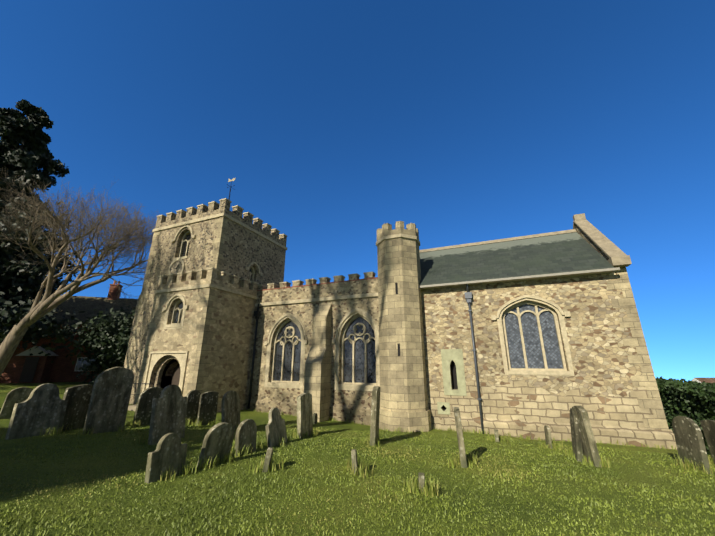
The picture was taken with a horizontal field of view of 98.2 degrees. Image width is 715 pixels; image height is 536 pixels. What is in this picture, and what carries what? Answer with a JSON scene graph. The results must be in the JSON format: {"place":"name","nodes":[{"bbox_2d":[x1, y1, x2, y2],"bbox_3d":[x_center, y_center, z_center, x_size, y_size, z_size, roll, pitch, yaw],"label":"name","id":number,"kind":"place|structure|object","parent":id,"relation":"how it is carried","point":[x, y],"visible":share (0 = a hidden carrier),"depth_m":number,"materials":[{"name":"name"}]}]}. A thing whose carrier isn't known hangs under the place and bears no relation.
{"place":"outdoors","nodes":[
{"label":"outdoors","id":0,"kind":"place"},
{"bbox_2d":[128,383,153,410],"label":"church door steps","id":1,"kind":"structure","parent":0,"point":[131,407],"depth_m":13.05,"materials":[{"name":"beige stone"}]},
{"bbox_2d":[124,198,286,411],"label":"church tower","id":2,"kind":"structure","parent":0,"point":[214,336],"depth_m":15.89,"materials":[{"name":"beige stone"}]},
{"bbox_2d":[142,225,262,394],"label":"tower window surrounds","id":3,"kind":"object","parent":2,"relation":"attached to","point":[177,265],"visible":0.73,"depth_m":15.40,"materials":[{"name":"beige stone"}]},
{"bbox_2d":[227,178,483,433],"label":"church fittings","id":4,"kind":"object","parent":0,"point":[468,298],"visible":0.92,"depth_m":12.93,"materials":[{"name":"grey metal"}]},
{"bbox_2d":[0,382,714,535],"bbox_3d":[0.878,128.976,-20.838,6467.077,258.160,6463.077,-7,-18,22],"label":"churchyard ground","id":5,"kind":"structure","parent":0,"point":[260,418],"depth_m":5.04,"materials":[{"name":"green plant"}]},
{"bbox_2d":[0,387,32,418],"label":"gravestone","id":6,"kind":"object","parent":5,"relation":"on","point":[16,395],"visible":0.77,"depth_m":9.56,"materials":[{"name":"grey stone"}]},
{"bbox_2d":[5,383,67,439],"bbox_3d":[-8.034,3.701,7.836,0.120,1.471,1.053,-12,-22,16],"label":"gravestone","id":7,"kind":"object","parent":5,"relation":"on","point":[43,406],"visible":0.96,"depth_m":7.78,"materials":[{"name":"grey stone"}]},
{"bbox_2d":[0,99,102,362],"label":"cedar tree","id":8,"kind":"object","parent":5,"relation":"on","point":[18,291],"visible":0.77,"depth_m":23.96,"materials":[{"name":"green plant"}]},
{"bbox_2d":[0,281,137,383],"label":"tile hung house","id":9,"kind":"structure","parent":5,"relation":"on","point":[23,366],"depth_m":27.87,"materials":[{"name":"brick"}]},
{"bbox_2d":[62,384,92,430],"bbox_3d":[-7.952,4.054,8.763,0.100,1.425,0.850,1,-16,16],"label":"gravestone","id":10,"kind":"object","parent":5,"relation":"on","point":[77,397],"visible":0.71,"depth_m":8.73,"materials":[{"name":"grey stone"}]},
{"bbox_2d":[0,168,157,376],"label":"bare tree","id":11,"kind":"object","parent":5,"relation":"on","point":[46,304],"visible":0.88,"depth_m":17.27,"materials":[{"name":"brown plant"}]},
{"bbox_2d":[65,305,135,384],"bbox_3d":[-17.879,6.693,27.290,11.412,8.023,11.671,-7,-18,22],"label":"bush","id":12,"kind":"object","parent":5,"relation":"on","point":[111,335],"visible":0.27,"depth_m":23.67,"materials":[{"name":"green plant"}]},
{"bbox_2d":[83,367,133,434],"bbox_3d":[-6.874,3.775,8.604,0.120,1.966,0.951,-2,-13,26],"label":"gravestone","id":13,"kind":"object","parent":5,"relation":"on","point":[109,400],"visible":0.92,"depth_m":8.56,"materials":[{"name":"grey stone"}]},
{"bbox_2d":[133,387,162,425],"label":"gravestone","id":14,"kind":"object","parent":5,"relation":"on","point":[147,396],"visible":0.65,"depth_m":9.98,"materials":[{"name":"grey stone"}]},
{"bbox_2d":[144,433,186,483],"bbox_3d":[-3.349,3.432,5.454,0.100,0.944,0.721,-11,-21,17],"label":"gravestone","id":15,"kind":"object","parent":5,"relation":"on","point":[171,450],"visible":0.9,"depth_m":5.42,"materials":[{"name":"grey stone"}]},
{"bbox_2d":[148,384,186,444],"bbox_3d":[-4.975,3.936,8.187,0.120,1.607,1.007,-14,-23,14],"label":"gravestone","id":16,"kind":"object","parent":5,"relation":"on","point":[168,410],"visible":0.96,"depth_m":8.15,"materials":[{"name":"grey stone"}]},
{"bbox_2d":[186,390,200,422],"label":"gravestone","id":17,"kind":"object","parent":5,"relation":"on","point":[193,398],"visible":0.73,"depth_m":11.21,"materials":[{"name":"grey stone"}]},
{"bbox_2d":[196,391,218,425],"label":"gravestone","id":18,"kind":"object","parent":5,"relation":"on","point":[207,408],"visible":0.81,"depth_m":11.04,"materials":[{"name":"grey stone"}]},
{"bbox_2d":[197,422,234,466],"bbox_3d":[-2.889,3.724,6.361,0.100,1.008,0.725,1,-18,26],"label":"gravestone","id":19,"kind":"object","parent":5,"relation":"on","point":[218,438],"visible":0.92,"depth_m":6.32,"materials":[{"name":"grey stone"}]},
{"bbox_2d":[221,390,239,429],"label":"gravestone","id":20,"kind":"object","parent":5,"relation":"on","point":[230,408],"visible":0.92,"depth_m":10.24,"materials":[{"name":"grey stone"}]},
{"bbox_2d":[234,419,256,455],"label":"gravestone","id":21,"kind":"object","parent":5,"relation":"on","point":[246,433],"visible":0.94,"depth_m":7.27,"materials":[{"name":"grey stone"}]},
{"bbox_2d":[262,447,272,471],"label":"gravestone","id":22,"kind":"object","parent":5,"relation":"on","point":[268,457],"visible":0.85,"depth_m":5.88,"materials":[{"name":"grey stone"}]},
{"bbox_2d":[265,407,287,447],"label":"gravestone","id":23,"kind":"object","parent":5,"relation":"on","point":[275,426],"visible":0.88,"depth_m":8.38,"materials":[{"name":"grey stone"}]},
{"bbox_2d":[297,393,312,437],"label":"gravestone","id":24,"kind":"object","parent":5,"relation":"on","point":[304,414],"visible":0.77,"depth_m":9.80,"materials":[{"name":"grey stone"}]},
{"bbox_2d":[246,272,378,425],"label":"church nave","id":25,"kind":"structure","parent":5,"relation":"on","point":[322,308],"depth_m":15.21,"materials":[{"name":"beige stone"}]},
{"bbox_2d":[264,308,379,390],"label":"arched windows","id":26,"kind":"structure","parent":25,"relation":"attached to","point":[371,320],"depth_m":15.03,"materials":[{"name":"beige stone"}]},
{"bbox_2d":[313,413,317,423],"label":"gravestone","id":27,"kind":"object","parent":5,"relation":"on","point":[315,417],"visible":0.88,"depth_m":12.56,"materials":[{"name":"grey stone"}]},
{"bbox_2d":[351,449,357,474],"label":"gravestone","id":28,"kind":"object","parent":5,"relation":"on","point":[354,456],"visible":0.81,"depth_m":5.89,"materials":[{"name":"grey stone"}]},
{"bbox_2d":[370,386,379,445],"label":"gravestone","id":29,"kind":"object","parent":5,"relation":"on","point":[374,425],"visible":0.9,"depth_m":8.89,"materials":[{"name":"grey stone"}]},
{"bbox_2d":[376,221,431,431],"bbox_3d":[1.944,2.802,13.640,2.033,9.720,2.033,-7,-18,22],"label":"stair turret","id":30,"kind":"object","parent":5,"relation":"on","point":[403,395],"visible":0.94,"depth_m":12.90,"materials":[{"name":"stone"}]},
{"bbox_2d":[418,472,424,492],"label":"gravestone","id":31,"kind":"object","parent":5,"relation":"on","point":[421,480],"visible":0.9,"depth_m":5.00,"materials":[{"name":"grey stone"}]},
{"bbox_2d":[453,407,467,467],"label":"gravestone","id":32,"kind":"object","parent":5,"relation":"on","point":[461,446],"visible":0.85,"depth_m":6.84,"materials":[{"name":"grey stone"}]},
{"bbox_2d":[494,429,498,441],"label":"gravestone","id":33,"kind":"object","parent":5,"relation":"on","point":[496,434],"visible":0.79,"depth_m":10.02,"materials":[{"name":"grey stone"}]},
{"bbox_2d":[544,425,552,448],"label":"gravestone","id":34,"kind":"object","parent":5,"relation":"on","point":[547,431],"visible":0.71,"depth_m":9.38,"materials":[{"name":"grey stone"}]},
{"bbox_2d":[421,226,676,449],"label":"chancel wall","id":35,"kind":"structure","parent":5,"relation":"on","point":[610,386],"depth_m":11.45,"materials":[{"name":"beige stone"}]},
{"bbox_2d":[437,349,466,414],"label":"lancet window panels","id":36,"kind":"object","parent":35,"relation":"attached to","point":[448,356],"visible":0.88,"depth_m":12.52,"materials":[{"name":"beige stone"}]},
{"bbox_2d":[419,213,631,289],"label":"roof","id":37,"kind":"structure","parent":35,"relation":"on","point":[566,253],"depth_m":13.63,"materials":[{"name":"grey stone"}]},
{"bbox_2d":[491,295,573,375],"bbox_3d":[6.724,2.555,11.979,2.710,3.020,0.440,-7,-18,22],"label":"window","id":38,"kind":"structure","parent":35,"relation":"attached to","point":[503,311],"depth_m":11.91,"materials":[{"name":"beige stone"}]},
{"bbox_2d":[570,408,583,461],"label":"gravestone","id":39,"kind":"object","parent":5,"relation":"on","point":[577,446],"visible":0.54,"depth_m":7.74,"materials":[{"name":"grey stone"}]},
{"bbox_2d":[572,405,602,467],"bbox_3d":[5.588,4.184,7.537,0.140,1.534,0.731,-10,-19,17],"label":"gravestone","id":40,"kind":"object","parent":5,"relation":"on","point":[590,449],"visible":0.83,"depth_m":7.36,"materials":[{"name":"grey stone"}]},
{"bbox_2d":[655,376,714,454],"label":"hedge","id":41,"kind":"object","parent":5,"relation":"on","point":[694,401],"visible":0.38,"depth_m":14.45,"materials":[{"name":"green plant"}]},
{"bbox_2d":[672,416,710,473],"bbox_3d":[7.640,4.126,7.106,0.100,1.326,0.756,-1,-17,13],"label":"gravestone","id":42,"kind":"object","parent":5,"relation":"on","point":[689,440],"visible":0.85,"depth_m":7.05,"materials":[{"name":"grey stone"}]},
{"bbox_2d":[691,378,714,384],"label":"house","id":43,"kind":"structure","parent":5,"relation":"on","point":[706,380],"depth_m":29.07,"materials":[{"name":"brown tile"}]},
{"bbox_2d":[700,420,714,463],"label":"gravestone","id":44,"kind":"object","parent":5,"relation":"on","point":[708,427],"visible":1,"depth_m":7.42,"materials":[{"name":"grey stone"}]},
{"bbox_2d":[0,0,714,381],"label":"sky","id":45,"kind":"structure","parent":0,"point":[334,122],"materials":[{"name":"blue"}]}
]}

